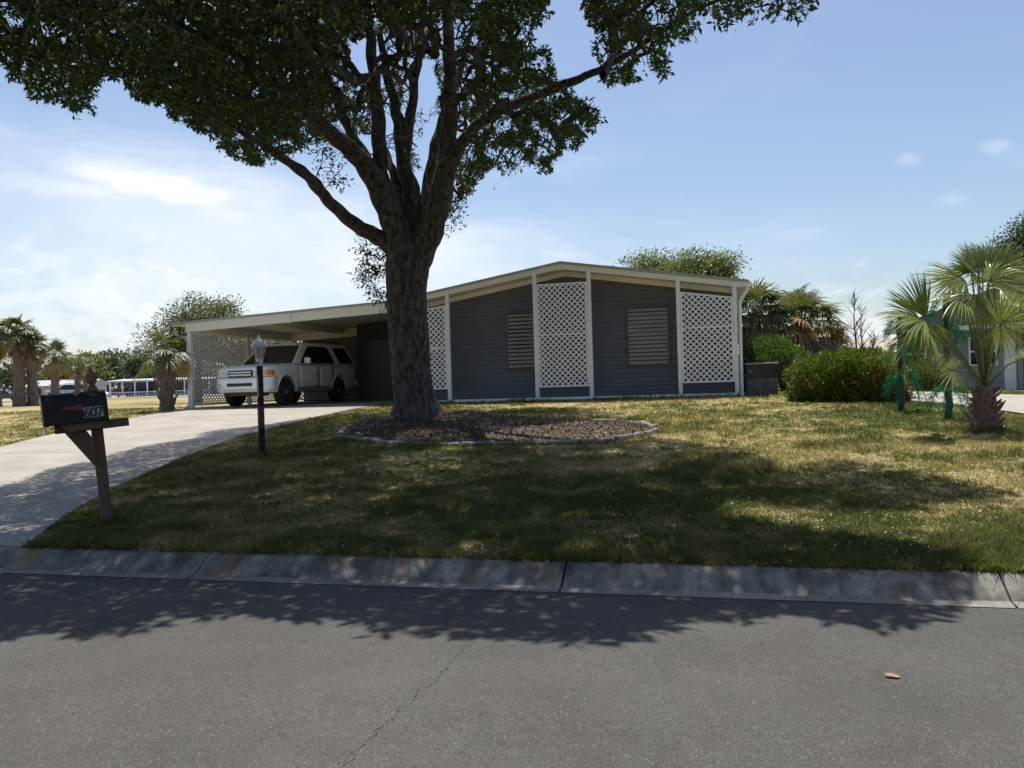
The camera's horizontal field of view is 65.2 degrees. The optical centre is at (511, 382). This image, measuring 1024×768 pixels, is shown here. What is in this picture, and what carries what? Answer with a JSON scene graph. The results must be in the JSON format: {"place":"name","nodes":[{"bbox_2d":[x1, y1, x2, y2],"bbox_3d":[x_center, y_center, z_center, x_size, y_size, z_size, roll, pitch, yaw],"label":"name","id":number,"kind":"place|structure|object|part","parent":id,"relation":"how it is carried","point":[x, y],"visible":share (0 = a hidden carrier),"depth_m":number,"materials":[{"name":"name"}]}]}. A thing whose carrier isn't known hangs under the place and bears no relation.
{"place":"outdoors","nodes":[
{"label":"outdoors","id":0,"kind":"place"},
{"bbox_2d":[2,394,222,400],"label":"yard","id":1,"kind":"structure","parent":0,"point":[114,397],"depth_m":122.87,"materials":[{"name":"plant"}]},
{"bbox_2d":[0,358,44,398],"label":"distant tree","id":2,"kind":"object","parent":1,"relation":"on","point":[7,381],"visible":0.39,"depth_m":183.26,"materials":[{"name":"green plant"}]},
{"bbox_2d":[26,367,48,379],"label":"distant tree","id":3,"kind":"object","parent":1,"relation":"on","point":[41,374],"visible":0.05,"depth_m":210.01,"materials":[{"name":"green plant"}]},
{"bbox_2d":[38,360,74,379],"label":"distant tree","id":4,"kind":"object","parent":1,"relation":"on","point":[62,377],"visible":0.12,"depth_m":201.04,"materials":[{"name":"green plant"}]},
{"bbox_2d":[25,379,108,399],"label":"pale house","id":5,"kind":"structure","parent":1,"relation":"on","point":[100,384],"depth_m":138.54,"materials":[{"name":"white paint"}]},
{"bbox_2d":[68,349,114,386],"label":"distant tree","id":6,"kind":"object","parent":1,"relation":"on","point":[99,372],"visible":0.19,"depth_m":184.90,"materials":[{"name":"green plant"}]},
{"bbox_2d":[90,347,126,391],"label":"distant tree","id":7,"kind":"object","parent":1,"relation":"on","point":[116,374],"visible":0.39,"depth_m":193.55,"materials":[{"name":"green plant"}]},
{"bbox_2d":[103,348,132,387],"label":"distant tree","id":8,"kind":"object","parent":1,"relation":"on","point":[124,354],"visible":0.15,"depth_m":202.21,"materials":[{"name":"green plant"}]},
{"bbox_2d":[109,388,127,396],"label":"parked sedan","id":9,"kind":"object","parent":1,"relation":"on","point":[115,390],"visible":0.38,"depth_m":129.04,"materials":[{"name":"black paint"}]},
{"bbox_2d":[114,376,132,387],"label":"distant tree","id":10,"kind":"object","parent":1,"relation":"on","point":[124,383],"visible":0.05,"depth_m":210.79,"materials":[{"name":"green plant"}]},
{"bbox_2d":[117,388,138,396],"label":"parked sedan","id":11,"kind":"object","parent":1,"relation":"on","point":[130,391],"visible":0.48,"depth_m":129.23,"materials":[{"name":"red paint"}]},
{"bbox_2d":[114,346,156,383],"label":"distant tree","id":12,"kind":"object","parent":1,"relation":"on","point":[131,367],"visible":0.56,"depth_m":183.59,"materials":[{"name":"green plant"}]},
{"bbox_2d":[136,388,152,396],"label":"parked sedan","id":13,"kind":"object","parent":1,"relation":"on","point":[144,390],"visible":0.62,"depth_m":129.09,"materials":[{"name":"blue paint"}]},
{"bbox_2d":[132,356,158,382],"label":"distant tree","id":14,"kind":"object","parent":1,"relation":"on","point":[152,372],"visible":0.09,"depth_m":192.76,"materials":[{"name":"green plant"}]},
{"bbox_2d":[104,377,218,396],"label":"storage shelter","id":15,"kind":"object","parent":1,"relation":"on","point":[179,390],"visible":0.47,"depth_m":130.39,"materials":[{"name":"white paint"}]},
{"bbox_2d":[153,358,195,382],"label":"distant tree","id":16,"kind":"object","parent":1,"relation":"on","point":[178,372],"visible":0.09,"depth_m":191.97,"materials":[{"name":"green plant"}]},
{"bbox_2d":[187,361,229,380],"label":"distant tree","id":17,"kind":"object","parent":1,"relation":"on","point":[211,372],"visible":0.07,"depth_m":201.66,"materials":[{"name":"green plant"}]},
{"bbox_2d":[0,400,392,545],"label":"driveway","id":18,"kind":"structure","parent":0,"point":[59,469],"depth_m":14.35,"materials":[{"name":"concrete"}]},
{"bbox_2d":[216,340,357,405],"bbox_3d":[-7.067,-0.314,25.619,2.410,2.001,5.336,-2,0,18],"label":"parked car","id":19,"kind":"object","parent":18,"relation":"on","point":[292,372],"visible":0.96,"depth_m":24.58,"materials":[{"name":"white paint"}]},
{"bbox_3d":[-6.401,-0.869,24.941,0.199,0.552,0.993,-2,0,18],"label":"window","id":20,"kind":"part","parent":19,"relation":"part of","materials":[{"name":"black glass"}]},
{"bbox_3d":[-6.306,-0.212,24.823,0.106,0.722,1.100,-2,0,18],"label":"door","id":21,"kind":"part","parent":19,"relation":"part of","materials":[{"name":"white paint"}]},
{"bbox_3d":[-6.089,-0.878,25.903,0.199,0.552,0.969,-2,0,18],"label":"window","id":22,"kind":"part","parent":19,"relation":"part of","materials":[{"name":"black glass"}]},
{"bbox_3d":[-5.997,-0.221,25.761,0.099,0.722,0.825,-2,0,18],"label":"door","id":23,"kind":"part","parent":19,"relation":"part of","materials":[{"name":"white paint"}]},
{"bbox_3d":[-5.732,-0.892,27.006,0.189,0.521,1.062,-2,0,18],"label":"window","id":24,"kind":"part","parent":19,"relation":"part of","materials":[{"name":"black glass"}]},
{"bbox_2d":[0,573,1023,767],"bbox_3d":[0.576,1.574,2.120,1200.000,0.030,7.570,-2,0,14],"label":"road","id":25,"kind":"structure","parent":0,"point":[101,680],"depth_m":4.27,"materials":[{"name":"grey asphalt"}]},
{"bbox_2d":[343,643,468,764],"bbox_3d":[-0.477,1.593,4.122,0.064,0.011,1.644,-2,0,17],"label":"road crack","id":26,"kind":"object","parent":25,"relation":"on","point":[403,705],"visible":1,"depth_m":3.88,"materials":[{"name":"grey asphalt"}]},
{"bbox_2d":[0,568,1023,607],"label":"gutter","id":27,"kind":"object","parent":25,"relation":"on","point":[941,602],"visible":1,"depth_m":6.13,"materials":[{"name":"concrete"}]},
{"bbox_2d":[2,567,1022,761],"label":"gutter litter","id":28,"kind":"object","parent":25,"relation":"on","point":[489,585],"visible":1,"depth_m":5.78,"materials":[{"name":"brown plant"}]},
{"bbox_2d":[884,673,900,676],"bbox_3d":[1.968,1.518,4.141,0.080,0.011,0.040,4,8,22],"label":"dry leaf","id":29,"kind":"object","parent":25,"relation":"on","point":[891,674],"visible":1,"depth_m":4.15,"materials":[{"name":"beige plant"}]},
{"bbox_2d":[0,385,1023,573],"bbox_3d":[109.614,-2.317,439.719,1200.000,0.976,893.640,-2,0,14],"label":"lawn","id":30,"kind":"structure","parent":0,"point":[124,402],"depth_m":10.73,"materials":[{"name":"green plant"}]},
{"bbox_2d":[0,327,11,405],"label":"cabbage palm","id":31,"kind":"object","parent":30,"relation":"on","point":[2,355],"visible":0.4,"depth_m":45.96,"materials":[{"name":"green plant"}]},
{"bbox_2d":[0,314,41,406],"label":"cabbage palm","id":32,"kind":"object","parent":30,"relation":"on","point":[14,338],"visible":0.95,"depth_m":42.75,"materials":[{"name":"green plant"}]},
{"bbox_2d":[7,325,54,405],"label":"cabbage palm","id":33,"kind":"object","parent":30,"relation":"on","point":[32,365],"visible":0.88,"depth_m":43.32,"materials":[{"name":"green plant"}]},
{"bbox_2d":[38,338,76,393],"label":"cabbage palm","id":34,"kind":"object","parent":30,"relation":"on","point":[56,366],"visible":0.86,"depth_m":65.78,"materials":[{"name":"green plant"}]},
{"bbox_2d":[61,353,91,391],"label":"cabbage palm","id":35,"kind":"object","parent":30,"relation":"on","point":[76,374],"visible":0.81,"depth_m":83.70,"materials":[{"name":"green plant"}]},
{"bbox_2d":[40,366,128,523],"bbox_3d":[-4.425,0.759,8.405,0.800,1.860,0.440,-7,3,-33],"label":"mailbox","id":36,"kind":"object","parent":30,"relation":"on","point":[74,417],"visible":0.98,"depth_m":8.31,"materials":[{"name":"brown wood"}]},
{"bbox_2d":[73,351,96,390],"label":"cabbage palm","id":37,"kind":"object","parent":30,"relation":"on","point":[85,384],"visible":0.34,"depth_m":91.83,"materials":[{"name":"green plant"}]},
{"bbox_2d":[126,327,197,411],"bbox_3d":[-10.284,-0.356,23.746,2.092,2.626,1.935,-2,0,14],"label":"cabbage palm","id":38,"kind":"object","parent":30,"relation":"on","point":[163,376],"visible":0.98,"depth_m":23.52,"materials":[{"name":"green plant"}]},
{"bbox_2d":[126,289,284,402],"bbox_3d":[-13.267,-1.569,36.064,7.469,5.350,4.176,-2,0,14],"label":"oak tree","id":39,"kind":"object","parent":30,"relation":"on","point":[213,309],"visible":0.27,"depth_m":35.59,"materials":[{"name":"green plant"}]},
{"bbox_2d":[251,334,266,456],"bbox_3d":[-4.133,0.256,13.147,0.260,2.096,0.260,-2,0,14],"label":"lamp post","id":40,"kind":"object","parent":30,"relation":"on","point":[258,345],"visible":0.96,"depth_m":13.10,"materials":[{"name":"metal"}]},
{"bbox_2d":[251,500,285,509],"bbox_3d":[-2.731,1.394,9.030,0.311,0.151,0.444,-2,0,-44],"label":"fallen sprig","id":41,"kind":"object","parent":30,"relation":"on","point":[270,504],"visible":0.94,"depth_m":9.02,"materials":[{"name":"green plant"}]},
{"bbox_2d":[336,427,345,435],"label":"edging block","id":42,"kind":"structure","parent":30,"relation":"on","point":[342,429],"depth_m":15.70,"materials":[{"name":"concrete"}]},
{"bbox_2d":[337,434,368,441],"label":"edging block","id":43,"kind":"structure","parent":30,"relation":"on","point":[355,437],"depth_m":14.63,"materials":[{"name":"concrete"}]},
{"bbox_2d":[368,437,394,445],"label":"edging block","id":44,"kind":"structure","parent":30,"relation":"on","point":[382,441],"depth_m":14.05,"materials":[{"name":"concrete"}]},
{"bbox_2d":[395,440,424,445],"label":"edging block","id":45,"kind":"structure","parent":30,"relation":"on","point":[400,441],"depth_m":13.59,"materials":[{"name":"concrete"}]},
{"bbox_2d":[425,442,459,446],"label":"edging block","id":46,"kind":"structure","parent":30,"relation":"on","point":[451,443],"depth_m":13.31,"materials":[{"name":"concrete"}]},
{"bbox_2d":[169,261,750,408],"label":"house","id":47,"kind":"structure","parent":30,"relation":"on","point":[561,330],"depth_m":21.71,"materials":[{"name":"grey"}]},
{"bbox_2d":[506,310,546,369],"bbox_3d":[0.393,-1.157,21.990,1.110,1.590,0.057,-2,0,14],"label":"window","id":48,"kind":"structure","parent":47,"relation":"in","point":[519,325],"depth_m":22.02,"materials":[{"name":"grey"}]},
{"bbox_2d":[626,305,669,365],"bbox_3d":[3.604,-1.234,21.190,1.110,1.590,0.056,-2,0,14],"label":"window","id":49,"kind":"structure","parent":47,"relation":"in","point":[648,339],"depth_m":21.19,"materials":[{"name":"grey"}]},
{"bbox_2d":[461,441,497,446],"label":"edging block","id":50,"kind":"structure","parent":30,"relation":"on","point":[475,443],"depth_m":13.22,"materials":[{"name":"concrete"}]},
{"bbox_2d":[333,409,653,445],"bbox_3d":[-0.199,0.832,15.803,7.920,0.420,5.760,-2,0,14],"label":"mulch bed","id":51,"kind":"object","parent":30,"relation":"on","point":[457,424],"visible":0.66,"depth_m":15.25,"materials":[{"name":"brown plant"}]},
{"bbox_2d":[0,0,818,419],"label":"oak tree","id":52,"kind":"object","parent":51,"relation":"on","point":[206,86],"visible":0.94,"depth_m":10.54,"materials":[{"name":"green plant"}]},
{"bbox_2d":[499,441,547,445],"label":"edging block","id":53,"kind":"structure","parent":30,"relation":"on","point":[537,442],"depth_m":13.04,"materials":[{"name":"concrete"}]},
{"bbox_2d":[26,396,1023,568],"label":"fallen leaves","id":54,"kind":"object","parent":30,"relation":"on","point":[646,480],"visible":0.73,"depth_m":9.12,"materials":[{"name":"brown plant"}]},
{"bbox_2d":[549,439,578,444],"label":"edging block","id":55,"kind":"structure","parent":30,"relation":"on","point":[561,441],"depth_m":12.91,"materials":[{"name":"concrete"}]},
{"bbox_2d":[581,437,614,443],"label":"edging block","id":56,"kind":"structure","parent":30,"relation":"on","point":[591,441],"depth_m":12.90,"materials":[{"name":"concrete"}]},
{"bbox_2d":[594,419,617,421],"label":"edging block","id":57,"kind":"structure","parent":30,"relation":"on","point":[608,420],"depth_m":15.51,"materials":[{"name":"concrete"}]},
{"bbox_2d":[614,432,643,440],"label":"edging block","id":58,"kind":"structure","parent":30,"relation":"on","point":[618,437],"depth_m":13.16,"materials":[{"name":"concrete"}]},
{"bbox_2d":[640,420,657,427],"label":"edging block","id":59,"kind":"structure","parent":30,"relation":"on","point":[648,423],"depth_m":14.58,"materials":[{"name":"concrete"}]},
{"bbox_2d":[644,427,659,434],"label":"edging block","id":60,"kind":"structure","parent":30,"relation":"on","point":[649,431],"depth_m":13.62,"materials":[{"name":"concrete"}]},
{"bbox_2d":[612,243,751,278],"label":"oak tree","id":61,"kind":"object","parent":30,"relation":"on","point":[712,266],"visible":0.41,"depth_m":45.13,"materials":[{"name":"green plant"}]},
{"bbox_2d":[744,362,778,395],"bbox_3d":[6.360,0.024,20.367,0.800,1.050,0.660,-2,0,14],"label":"utility box","id":62,"kind":"object","parent":30,"relation":"on","point":[762,378],"visible":0.85,"depth_m":20.08,"materials":[{"name":"grey paint"}]},
{"bbox_2d":[733,277,797,352],"bbox_3d":[9.331,-1.894,31.125,3.359,4.426,3.153,-2,0,-5],"label":"cabbage palm","id":63,"kind":"object","parent":30,"relation":"on","point":[755,321],"visible":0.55,"depth_m":30.43,"materials":[{"name":"green plant"}]},
{"bbox_2d":[734,333,814,391],"bbox_3d":[7.595,-0.564,23.470,2.723,1.791,2.064,-2,0,14],"label":"shrub","id":64,"kind":"object","parent":30,"relation":"on","point":[771,348],"visible":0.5,"depth_m":23.07,"materials":[{"name":"green plant"}]},
{"bbox_2d":[777,283,809,336],"bbox_3d":[13.380,-2.228,37.977,2.232,4.884,2.242,-2,0,14],"label":"queen palm","id":65,"kind":"object","parent":30,"relation":"on","point":[802,287],"visible":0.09,"depth_m":37.87,"materials":[{"name":"green plant"}]},
{"bbox_2d":[765,287,856,354],"bbox_3d":[11.383,-1.786,31.381,3.915,4.100,3.782,-2,0,14],"label":"cabbage palm","id":66,"kind":"object","parent":30,"relation":"on","point":[802,334],"visible":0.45,"depth_m":30.78,"materials":[{"name":"green plant"}]},
{"bbox_2d":[813,324,855,349],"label":"cabbage palm","id":67,"kind":"object","parent":30,"relation":"on","point":[841,329],"visible":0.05,"depth_m":32.59,"materials":[{"name":"green plant"}]},
{"bbox_2d":[781,346,915,402],"bbox_3d":[7.457,-0.152,17.820,2.819,1.350,1.755,-2,0,38],"label":"hedge","id":68,"kind":"object","parent":30,"relation":"on","point":[837,375],"visible":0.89,"depth_m":17.36,"materials":[{"name":"green plant"}]},
{"bbox_2d":[845,287,867,347],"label":"bare sapling","id":69,"kind":"object","parent":30,"relation":"on","point":[856,323],"visible":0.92,"depth_m":35.96,"materials":[{"name":"brown plant"}]},
{"bbox_2d":[817,338,897,375],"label":"house","id":70,"kind":"structure","parent":30,"relation":"on","point":[867,343],"depth_m":60.85,"materials":[{"name":"pink paint"}]},
{"bbox_2d":[847,304,879,347],"bbox_3d":[17.277,-1.808,39.115,1.368,4.248,1.355,-2,0,2],"label":"bare sapling","id":71,"kind":"object","parent":30,"relation":"on","point":[861,336],"visible":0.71,"depth_m":38.97,"materials":[{"name":"brown plant"}]},
{"bbox_2d":[864,327,884,347],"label":"bare sapling","id":72,"kind":"object","parent":30,"relation":"on","point":[873,343],"visible":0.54,"depth_m":29.97,"materials":[{"name":"brown plant"}]},
{"bbox_2d":[880,317,929,410],"bbox_3d":[7.469,-0.326,15.228,0.818,1.873,0.978,-2,0,14],"label":"artificial palm","id":73,"kind":"object","parent":30,"relation":"on","point":[900,397],"visible":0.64,"depth_m":15.24,"materials":[{"name":"green plastic"}]},
{"bbox_2d":[905,357,951,390],"bbox_3d":[13.200,-0.231,25.509,1.565,1.188,1.443,-2,0,14],"label":"shrub","id":74,"kind":"object","parent":30,"relation":"on","point":[927,383],"visible":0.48,"depth_m":25.20,"materials":[{"name":"green plant"}]},
{"bbox_2d":[868,239,1023,431],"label":"sabal palm","id":75,"kind":"object","parent":30,"relation":"on","point":[986,406],"visible":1,"depth_m":12.12,"materials":[{"name":"green plant"}]},
{"bbox_2d":[920,293,972,419],"bbox_3d":[7.534,-0.436,13.850,0.935,2.259,0.877,-2,0,-4],"label":"artificial palm","id":76,"kind":"object","parent":30,"relation":"on","point":[948,395],"visible":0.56,"depth_m":13.81,"materials":[{"name":"green plastic"}]},
{"bbox_2d":[885,280,1023,390],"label":"neighbour house","id":77,"kind":"structure","parent":30,"relation":"on","point":[1010,377],"depth_m":28.97,"materials":[{"name":"grey"}]},
{"bbox_2d":[903,341,926,367],"bbox_3d":[15.443,-1.089,30.701,0.820,1.070,0.042,-2,0,41],"label":"window","id":78,"kind":"structure","parent":77,"relation":"in","point":[905,341],"depth_m":30.75,"materials":[{"name":"white paint"}]},
{"bbox_2d":[968,337,997,365],"bbox_3d":[17.188,-1.141,29.193,0.920,1.070,0.042,-2,0,41],"label":"window","id":79,"kind":"structure","parent":77,"relation":"in","point":[972,359],"depth_m":29.41,"materials":[{"name":"white paint"}]},
{"bbox_2d":[972,210,1023,290],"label":"oak tree","id":80,"kind":"object","parent":30,"relation":"on","point":[1018,239],"visible":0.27,"depth_m":42.00,"materials":[{"name":"green plant"}]},
{"bbox_2d":[0,0,1023,389],"label":"sky","id":81,"kind":"structure","parent":0,"point":[849,148],"materials":[{"name":"blue"}]},
{"bbox_2d":[911,392,1023,412],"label":"neighbour driveway","id":82,"kind":"structure","parent":0,"point":[1014,403],"depth_m":16.44,"materials":[{"name":"concrete"}]},
{"bbox_3d":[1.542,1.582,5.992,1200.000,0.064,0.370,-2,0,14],"label":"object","id":83,"kind":"structure","parent":0,"visible":0},
{"bbox_2d":[0,545,1023,608],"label":"kerb","id":84,"kind":"structure","parent":83,"relation":"on","point":[950,585],"depth_m":6.31,"materials":[{"name":"concrete"}]},
{"label":"far lane","id":85,"kind":"structure","parent":0,"visible":0},
{"bbox_2d":[1,390,26,399],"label":"parked sedan","id":86,"kind":"object","parent":85,"relation":"on","point":[7,394],"visible":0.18,"depth_m":103.15,"materials":[{"name":"grey paint"}]},
{"bbox_2d":[44,383,88,394],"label":"parked car","id":87,"kind":"object","parent":85,"relation":"on","point":[67,388],"visible":0.32,"depth_m":97.51,"materials":[{"name":"silver metal"}]},
{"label":"window","id":88,"kind":"part","parent":87,"relation":"part of","materials":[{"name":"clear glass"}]}
]}

